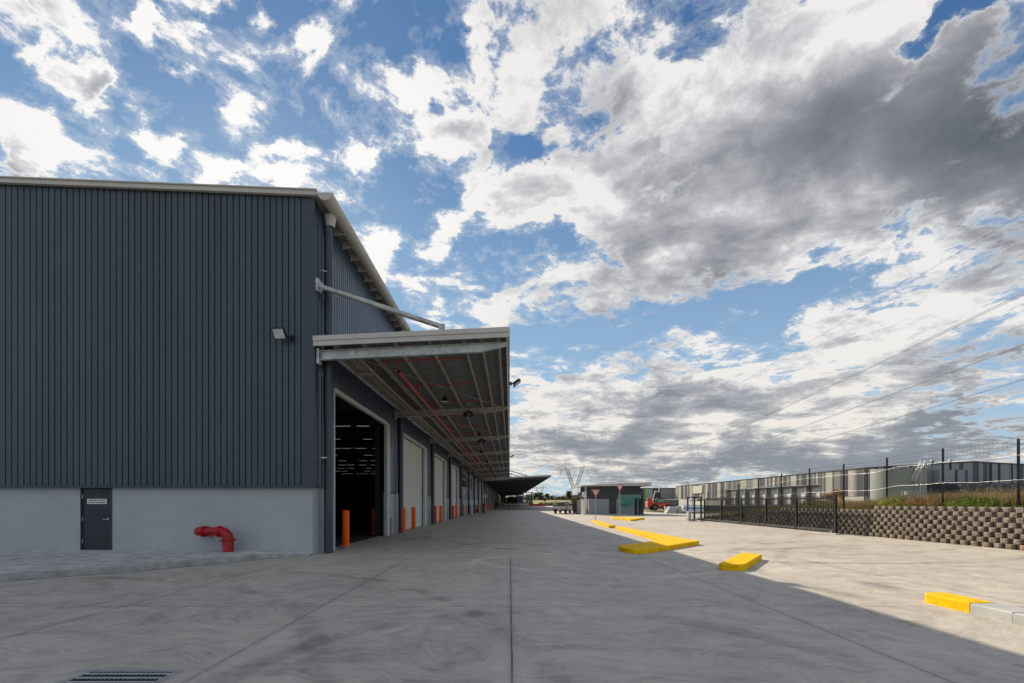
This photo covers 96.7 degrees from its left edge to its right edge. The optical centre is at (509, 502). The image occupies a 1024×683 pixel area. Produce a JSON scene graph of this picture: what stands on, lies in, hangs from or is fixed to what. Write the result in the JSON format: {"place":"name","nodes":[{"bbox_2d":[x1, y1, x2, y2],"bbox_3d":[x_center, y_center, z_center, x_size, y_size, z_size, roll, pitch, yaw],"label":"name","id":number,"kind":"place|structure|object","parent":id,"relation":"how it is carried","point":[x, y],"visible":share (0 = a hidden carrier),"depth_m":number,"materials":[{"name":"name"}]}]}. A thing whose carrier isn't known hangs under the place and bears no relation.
{"place":"outdoors","nodes":[
{"label":"outdoors","id":0,"kind":"place"},
{"bbox_2d":[494,500,498,508],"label":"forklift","id":1,"kind":"object","parent":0,"point":[496,505],"visible":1,"depth_m":114.31,"materials":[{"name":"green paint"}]},
{"bbox_2d":[0,506,1023,682],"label":"concrete yard","id":2,"kind":"structure","parent":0,"point":[490,596],"depth_m":6.62,"materials":[{"name":"grey concrete"}]},
{"bbox_2d":[58,670,182,682],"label":"drain grate","id":3,"kind":"object","parent":2,"relation":"on","point":[124,676],"visible":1,"depth_m":4.15,"materials":[{"name":"grey metal"}]},
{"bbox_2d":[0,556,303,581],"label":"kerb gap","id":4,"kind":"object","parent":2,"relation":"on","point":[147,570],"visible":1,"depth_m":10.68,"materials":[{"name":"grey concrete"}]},
{"bbox_2d":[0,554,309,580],"bbox_3d":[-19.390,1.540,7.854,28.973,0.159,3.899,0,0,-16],"label":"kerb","id":5,"kind":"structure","parent":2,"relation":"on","point":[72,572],"depth_m":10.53,"materials":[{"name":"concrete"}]},
{"bbox_2d":[0,550,311,573],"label":"footpath","id":6,"kind":"structure","parent":2,"relation":"on","point":[17,561],"depth_m":12.05,"materials":[{"name":"concrete"}]},
{"bbox_2d":[194,526,236,551],"bbox_3d":[-8.709,1.093,13.565,1.287,0.813,0.670,0,0,0],"label":"fire pipe","id":7,"kind":"object","parent":6,"relation":"on","point":[226,536],"visible":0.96,"depth_m":13.31,"materials":[{"name":"red metal"}]},
{"bbox_2d":[0,176,550,554],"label":"warehouse","id":8,"kind":"structure","parent":2,"relation":"on","point":[161,388],"depth_m":13.77,"materials":[{"name":"metal"}]},
{"bbox_2d":[80,488,111,549],"bbox_3d":[-12.615,0.508,13.981,0.970,1.904,0.238,0,0,0],"label":"door","id":9,"kind":"structure","parent":8,"relation":"in","point":[95,503],"depth_m":13.93,"materials":[{"name":"metal"}]},
{"bbox_2d":[271,327,293,339],"bbox_3d":[-6.757,-4.987,13.520,0.474,0.302,0.449,0,0,0],"label":"floodlight","id":10,"kind":"object","parent":8,"relation":"attached to","point":[279,333],"visible":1,"depth_m":13.42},
{"bbox_2d":[371,508,374,534],"bbox_3d":[-6.780,0.932,22.750,0.370,1.335,0.370,0,0,0],"label":"bollard","id":11,"kind":"object","parent":8,"relation":"on","point":[373,521],"visible":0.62,"depth_m":22.64,"materials":[{"name":"orange metal"}]},
{"bbox_2d":[403,438,421,529],"bbox_3d":[-6.050,-1.050,28.175,0.040,5.300,6.450,0,0,0],"label":"roller door","id":12,"kind":"structure","parent":8,"relation":"in","point":[412,454],"depth_m":28.13,"materials":[{"name":"white metal"}]},
{"bbox_2d":[340,359,486,480],"bbox_3d":[-4.970,-4.560,53.550,0.740,0.380,78.900,0,0,0],"label":"cable tray","id":13,"kind":"object","parent":8,"relation":"hanging from","point":[400,400],"visible":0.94,"depth_m":19.98,"materials":[{"name":"grey metal"}]},
{"bbox_2d":[435,457,442,521],"bbox_3d":[-6.050,-1.050,38.150,0.040,5.300,6.300,0,0,0],"label":"roller door","id":14,"kind":"structure","parent":8,"relation":"in","point":[438,463],"depth_m":38.73,"materials":[{"name":"white metal"}]},
{"bbox_2d":[381,357,498,479],"bbox_3d":[-2.915,-4.603,53.625,2.832,0.560,76.750,0,0,0],"label":"sprinkler pipe","id":15,"kind":"object","parent":8,"relation":"hanging from","point":[416,392],"visible":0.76,"depth_m":21.78,"materials":[{"name":"red metal"}]},
{"bbox_2d":[440,396,449,402],"bbox_3d":[-2.800,-4.660,19.700,0.440,0.621,0.433,0,0,0],"label":"bay light","id":16,"kind":"object","parent":8,"relation":"hanging from","point":[444,400],"visible":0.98,"depth_m":19.62,"materials":[{"name":"black metal"}]},
{"bbox_2d":[452,468,455,516],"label":"roller door","id":17,"kind":"structure","parent":8,"relation":"in","point":[453,470],"depth_m":49.74,"materials":[{"name":"white metal"}]},
{"bbox_2d":[462,471,466,488],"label":"office window","id":18,"kind":"structure","parent":8,"relation":"in","point":[464,476],"depth_m":59.10,"materials":[{"name":"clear glass"}]},
{"bbox_2d":[463,409,473,416],"bbox_3d":[-2.060,-4.492,22.819,0.562,0.415,0.329,0,0,0],"label":"light","id":19,"kind":"object","parent":8,"relation":"hanging from","point":[465,414],"visible":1,"depth_m":22.77,"materials":[{"name":"black metal"}]},
{"bbox_2d":[510,378,520,386],"bbox_3d":[0.223,-4.916,18.700,0.454,0.283,0.400,0,0,0],"label":"floodlight","id":20,"kind":"object","parent":8,"relation":"attached to","point":[516,382],"visible":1,"depth_m":18.57,"materials":[{"name":"grey metal"}]},
{"bbox_2d":[340,510,350,547],"bbox_3d":[-5.750,0.932,15.960,0.370,1.335,0.370,0,0,0],"label":"bollard","id":21,"kind":"object","parent":2,"relation":"on","point":[345,529],"visible":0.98,"depth_m":15.86,"materials":[{"name":"orange metal"}]},
{"bbox_2d":[400,508,405,532],"bbox_3d":[-5.620,0.932,24.000,0.370,1.335,0.370,0,0,0],"label":"bollard","id":22,"kind":"object","parent":2,"relation":"on","point":[403,521],"visible":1,"depth_m":23.89,"materials":[{"name":"orange metal"}]},
{"bbox_2d":[410,507,416,529],"bbox_3d":[-5.620,0.932,26.600,0.370,1.335,0.370,0,0,0],"label":"bollard","id":23,"kind":"object","parent":2,"relation":"on","point":[413,518],"visible":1,"depth_m":26.51,"materials":[{"name":"orange metal"}]},
{"bbox_2d":[435,506,437,523],"bbox_3d":[-5.580,0.932,34.200,0.370,1.335,0.370,0,0,0],"label":"bollard","id":24,"kind":"object","parent":2,"relation":"on","point":[436,522],"visible":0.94,"depth_m":34.09,"materials":[{"name":"orange metal"}]},
{"bbox_2d":[439,506,441,521],"bbox_3d":[-5.600,0.932,36.900,0.370,1.335,0.370,0,0,0],"label":"bollard","id":25,"kind":"object","parent":2,"relation":"on","point":[440,513],"visible":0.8,"depth_m":36.81,"materials":[{"name":"orange metal"}]},
{"bbox_2d":[470,504,472,514],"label":"white cabinet","id":26,"kind":"object","parent":2,"relation":"on","point":[471,509],"visible":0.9,"depth_m":57.72,"materials":[{"name":"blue metal"}]},
{"bbox_2d":[483,494,487,514],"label":"stop sign","id":27,"kind":"object","parent":2,"relation":"on","point":[485,496],"visible":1,"depth_m":60.55,"materials":[{"name":"metal"}]},
{"bbox_2d":[530,504,545,505],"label":"red barrier","id":28,"kind":"object","parent":2,"relation":"on","point":[537,504],"visible":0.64,"depth_m":205.70,"materials":[{"name":"paint"}]},
{"bbox_2d":[539,502,555,505],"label":"scrub","id":29,"kind":"object","parent":2,"relation":"on","point":[549,504],"visible":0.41,"depth_m":210.69,"materials":[{"name":"green plant"}]},
{"bbox_2d":[553,501,571,513],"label":"parked ute","id":30,"kind":"object","parent":2,"relation":"on","point":[564,506],"visible":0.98,"depth_m":63.76,"materials":[{"name":"white paint"}]},
{"bbox_2d":[573,498,576,513],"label":"gate leaf","id":31,"kind":"object","parent":2,"relation":"on","point":[574,505],"visible":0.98,"depth_m":63.46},
{"bbox_2d":[593,520,615,527],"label":"curb","id":32,"kind":"structure","parent":2,"relation":"on","point":[603,524],"depth_m":30.95,"materials":[{"name":"yellow paint"}]},
{"bbox_2d":[592,489,599,519],"bbox_3d":[6.980,0.195,36.991,0.672,2.550,0.078,0,0,0],"label":"give way sign","id":33,"kind":"object","parent":32,"relation":"on","point":[595,491],"visible":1,"depth_m":36.96,"materials":[{"name":"metal"}]},
{"bbox_2d":[635,498,637,514],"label":"gate leaf","id":34,"kind":"object","parent":2,"relation":"on","point":[636,506],"visible":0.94,"depth_m":57.09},
{"bbox_2d":[638,498,643,514],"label":"gate leaf","id":35,"kind":"object","parent":2,"relation":"on","point":[640,506],"visible":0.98,"depth_m":58.05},
{"bbox_2d":[687,512,693,520],"bbox_3d":[15.655,1.195,39.400,0.590,0.810,0.480,0,0,0],"label":"gate motor","id":36,"kind":"object","parent":2,"relation":"on","point":[689,516],"visible":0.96,"depth_m":39.23,"materials":[{"name":"grey metal"}]},
{"bbox_2d":[687,497,701,520],"bbox_3d":[16.245,0.550,39.930,1.110,2.100,0.860,0,0,0],"label":"gate guide frame","id":37,"kind":"object","parent":2,"relation":"on","point":[693,500],"visible":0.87,"depth_m":39.74,"materials":[{"name":"black metal"}]},
{"bbox_2d":[719,553,761,570],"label":"kerb block","id":38,"kind":"structure","parent":2,"relation":"on","point":[742,561],"depth_m":11.19,"materials":[{"name":"yellow paint"}]},
{"bbox_2d":[695,520,843,534],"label":"gate track","id":39,"kind":"structure","parent":2,"relation":"on","point":[776,528],"depth_m":27.37,"materials":[{"name":"grey metal"}]},
{"bbox_2d":[697,495,836,532],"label":"sliding gate","id":40,"kind":"structure","parent":39,"relation":"on","point":[769,511],"depth_m":27.81,"materials":[{"name":"metal"}]},
{"bbox_2d":[697,521,1023,554],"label":"yellow line","id":41,"kind":"object","parent":2,"relation":"on","point":[895,541],"visible":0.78,"depth_m":17.51,"materials":[{"name":"yellow paint"}]},
{"bbox_2d":[718,506,1023,550],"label":"block wall","id":42,"kind":"structure","parent":2,"relation":"on","point":[998,527],"depth_m":18.53,"materials":[{"name":"concrete"}]},
{"bbox_2d":[925,592,1023,625],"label":"median kerb","id":43,"kind":"structure","parent":2,"relation":"on","point":[1001,612],"depth_m":6.53,"materials":[{"name":"yellow paint"}]},
{"bbox_2d":[0,0,1023,497],"label":"sky","id":44,"kind":"structure","parent":0,"point":[660,203],"materials":[{"name":"blue"}]},
{"bbox_2d":[500,500,570,505],"bbox_3d":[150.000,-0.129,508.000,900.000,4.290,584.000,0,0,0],"label":"dry paddock","id":45,"kind":"structure","parent":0,"point":[535,501],"depth_m":309.23,"materials":[{"name":"beige plant"}]},
{"bbox_2d":[509,496,515,503],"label":"gum tree","id":46,"kind":"object","parent":45,"relation":"on","point":[512,498],"visible":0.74,"depth_m":237.41,"materials":[{"name":"green plant"}]},
{"bbox_2d":[516,492,532,505],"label":"gatehouse","id":47,"kind":"object","parent":45,"relation":"on","point":[520,499],"visible":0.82,"depth_m":222.00,"materials":[{"name":"metal"}]},
{"bbox_2d":[506,494,573,499],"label":"woodland","id":48,"kind":"object","parent":45,"relation":"on","point":[555,496],"visible":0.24,"depth_m":402.93,"materials":[{"name":"green plant"}]},
{"bbox_2d":[538,492,543,499],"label":"gum tree","id":49,"kind":"object","parent":45,"relation":"on","point":[540,497],"visible":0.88,"depth_m":349.09,"materials":[{"name":"green plant"}]},
{"bbox_2d":[565,491,571,499],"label":"gum tree","id":50,"kind":"object","parent":45,"relation":"on","point":[568,494],"visible":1,"depth_m":349.03,"materials":[{"name":"green plant"}]},
{"bbox_2d":[562,465,588,494],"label":"power pylon","id":51,"kind":"object","parent":45,"relation":"on","point":[582,470],"visible":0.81,"depth_m":479.89,"materials":[{"name":"metal"}]},
{"bbox_2d":[537,292,1023,492],"bbox_3d":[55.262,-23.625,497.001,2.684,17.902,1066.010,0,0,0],"label":"power line","id":52,"kind":"object","parent":51,"relation":"hanging from","point":[853,374],"visible":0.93,"depth_m":69.88,"materials":[{"name":"metal"}]},
{"bbox_2d":[544,344,1023,492],"bbox_3d":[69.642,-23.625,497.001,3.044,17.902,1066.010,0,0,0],"label":"power line","id":53,"kind":"object","parent":51,"relation":"hanging from","point":[854,407],"visible":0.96,"depth_m":88.05,"materials":[{"name":"metal"}]},
{"bbox_2d":[569,213,1022,464],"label":"power line","id":54,"kind":"object","parent":51,"relation":"attached to","point":[852,316],"visible":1,"depth_m":73.78,"materials":[{"name":"metal"}]},
{"bbox_2d":[573,379,1022,486],"bbox_3d":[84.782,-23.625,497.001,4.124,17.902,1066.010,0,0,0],"label":"power line","id":55,"kind":"object","parent":51,"relation":"hanging from","point":[860,428],"visible":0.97,"depth_m":105.14,"materials":[{"name":"metal"}]},
{"bbox_2d":[572,482,650,514],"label":"guard house","id":56,"kind":"structure","parent":0,"point":[607,499],"depth_m":60.00,"materials":[{"name":"metal"}]},
{"bbox_2d":[609,499,615,513],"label":"door","id":57,"kind":"structure","parent":56,"relation":"in","point":[612,502],"depth_m":60.05,"materials":[{"name":"metal"}]},
{"bbox_2d":[618,495,639,507],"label":"window","id":58,"kind":"structure","parent":56,"relation":"in","point":[626,501],"depth_m":60.05,"materials":[{"name":"green glass"}]},
{"bbox_2d":[611,517,643,520],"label":"curb","id":59,"kind":"structure","parent":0,"point":[630,518],"depth_m":41.94,"materials":[{"name":"yellow paint"}]},
{"bbox_2d":[616,484,623,516],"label":"give way sign","id":60,"kind":"object","parent":59,"relation":"on","point":[619,486],"visible":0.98,"depth_m":45.46,"materials":[{"name":"metal"}]},
{"bbox_2d":[615,527,698,553],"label":"curb","id":61,"kind":"structure","parent":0,"point":[661,542],"depth_m":16.20,"materials":[{"name":"yellow paint"}]},
{"bbox_2d":[644,509,717,521],"bbox_3d":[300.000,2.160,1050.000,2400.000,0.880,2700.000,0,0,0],"label":"ground","id":62,"kind":"structure","parent":0,"point":[663,510],"depth_m":97.58,"materials":[{"name":"grey concrete"}]},
{"bbox_2d":[641,488,675,499],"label":"panel building","id":63,"kind":"structure","parent":62,"relation":"on","point":[664,493],"depth_m":300.00,"materials":[{"name":"white paint"}]},
{"bbox_2d":[645,498,674,509],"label":"telehandler","id":64,"kind":"object","parent":62,"relation":"on","point":[659,503],"visible":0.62,"depth_m":91.15,"materials":[{"name":"red metal"}]},
{"bbox_2d":[644,500,678,508],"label":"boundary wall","id":65,"kind":"structure","parent":62,"relation":"on","point":[675,502],"depth_m":118.00,"materials":[{"name":"grey concrete"}]},
{"bbox_2d":[665,499,692,505],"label":"parapet wall","id":66,"kind":"structure","parent":62,"relation":"on","point":[682,501],"depth_m":183.47,"materials":[{"name":"white concrete"}]},
{"bbox_2d":[680,505,784,510],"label":"retaining kerb","id":67,"kind":"structure","parent":62,"relation":"on","point":[760,506],"depth_m":84.80,"materials":[{"name":"grey concrete"}]},
{"bbox_2d":[676,460,1023,504],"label":"striped warehouse","id":68,"kind":"structure","parent":62,"relation":"on","point":[692,490],"depth_m":144.13,"materials":[{"name":"white paint"}]},
{"bbox_2d":[760,490,764,503],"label":"dock door","id":69,"kind":"structure","parent":68,"relation":"in","point":[763,501],"depth_m":196.85,"materials":[{"name":"white paint"}]},
{"bbox_2d":[771,490,776,503],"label":"dock door","id":70,"kind":"structure","parent":68,"relation":"in","point":[775,491],"depth_m":187.93,"materials":[{"name":"white paint"}]},
{"bbox_2d":[784,489,789,504],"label":"dock door","id":71,"kind":"structure","parent":68,"relation":"in","point":[785,492],"depth_m":179.14,"materials":[{"name":"white paint"}]},
{"bbox_2d":[797,488,804,501],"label":"dock door","id":72,"kind":"structure","parent":68,"relation":"in","point":[802,491],"depth_m":170.82,"materials":[{"name":"white paint"}]},
{"bbox_2d":[812,487,819,499],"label":"dock door","id":73,"kind":"structure","parent":68,"relation":"in","point":[817,489],"depth_m":162.20,"materials":[{"name":"white paint"}]},
{"bbox_2d":[777,490,1023,509],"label":"dry grass","id":74,"kind":"structure","parent":0,"point":[875,502],"depth_m":19.89,"materials":[{"name":"plant"}]},
{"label":"bank","id":75,"kind":"structure","parent":0,"visible":0},
{"bbox_2d":[695,507,777,519],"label":"slope grass","id":76,"kind":"structure","parent":75,"relation":"on","point":[756,511],"depth_m":36.33,"materials":[{"name":"green plant"}]},
{"bbox_2d":[793,502,829,507],"bbox_3d":[18.344,0.192,27.504,1.174,0.603,3.358,0,0,0],"label":"green shrub","id":77,"kind":"object","parent":75,"relation":"on","point":[816,505],"visible":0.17,"depth_m":26.85,"materials":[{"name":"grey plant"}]},
{"bbox_2d":[824,488,845,502],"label":"timber pile","id":78,"kind":"object","parent":75,"relation":"on","point":[840,494],"visible":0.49,"depth_m":99.83,"materials":[{"name":"brown wood"}]},
{"bbox_2d":[707,439,1023,520],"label":"chain fence","id":79,"kind":"object","parent":75,"relation":"on","point":[1018,470],"visible":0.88,"depth_m":20.66,"materials":[{"name":"black metal"}]},
{"bbox_2d":[759,501,1021,511],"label":"green weeds","id":80,"kind":"object","parent":75,"relation":"on","point":[960,505],"visible":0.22,"depth_m":19.27,"materials":[{"name":"green plant"}]},
{"bbox_2d":[877,494,908,505],"bbox_3d":[18.012,-0.040,21.298,1.050,0.664,1.817,0,0,0],"label":"yellow shrub","id":81,"kind":"object","parent":75,"relation":"on","point":[894,501],"visible":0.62,"depth_m":21.27,"materials":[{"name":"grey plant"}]},
{"bbox_2d":[870,460,929,500],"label":"water tank","id":82,"kind":"object","parent":75,"relation":"on","point":[915,473],"visible":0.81,"depth_m":107.87,"materials":[{"name":"grey metal"}]},
{"bbox_2d":[900,495,929,505],"bbox_3d":[18.030,-0.028,20.223,0.944,0.597,1.573,0,0,0],"label":"rusty shrub","id":83,"kind":"object","parent":75,"relation":"on","point":[913,501],"visible":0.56,"depth_m":20.13,"materials":[{"name":"brown plant"}]},
{"bbox_2d":[924,498,946,506],"bbox_3d":[18.009,0.021,19.222,0.742,0.456,0.988,0,0,16],"label":"brown shrub","id":84,"kind":"object","parent":75,"relation":"on","point":[933,502],"visible":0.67,"depth_m":19.20,"materials":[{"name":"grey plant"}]},
{"bbox_2d":[868,481,1023,506],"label":"tall stalks","id":85,"kind":"object","parent":75,"relation":"on","point":[990,493],"visible":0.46,"depth_m":18.45,"materials":[{"name":"plant"}]},
{"bbox_2d":[943,495,1016,506],"bbox_3d":[18.148,-0.024,17.665,1.003,0.582,2.770,0,0,0],"label":"green shrub","id":86,"kind":"object","parent":75,"relation":"on","point":[970,501],"visible":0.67,"depth_m":17.52,"materials":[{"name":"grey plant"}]},
{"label":"grass verge","id":87,"kind":"structure","parent":0,"visible":0},
{"bbox_2d":[664,506,682,512],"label":"concrete blocks","id":88,"kind":"object","parent":87,"relation":"on","point":[672,509],"depth_m":66.53,"materials":[{"name":"white concrete"}]},
{"bbox_2d":[681,506,703,512],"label":"site hoarding","id":89,"kind":"object","parent":87,"relation":"on","point":[684,509],"visible":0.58,"depth_m":66.60,"materials":[{"name":"white paint"}]},
{"bbox_2d":[649,511,735,512],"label":"grass","id":90,"kind":"structure","parent":87,"relation":"on","point":[697,512],"depth_m":75.02,"materials":[{"name":"green plant"}]}
]}

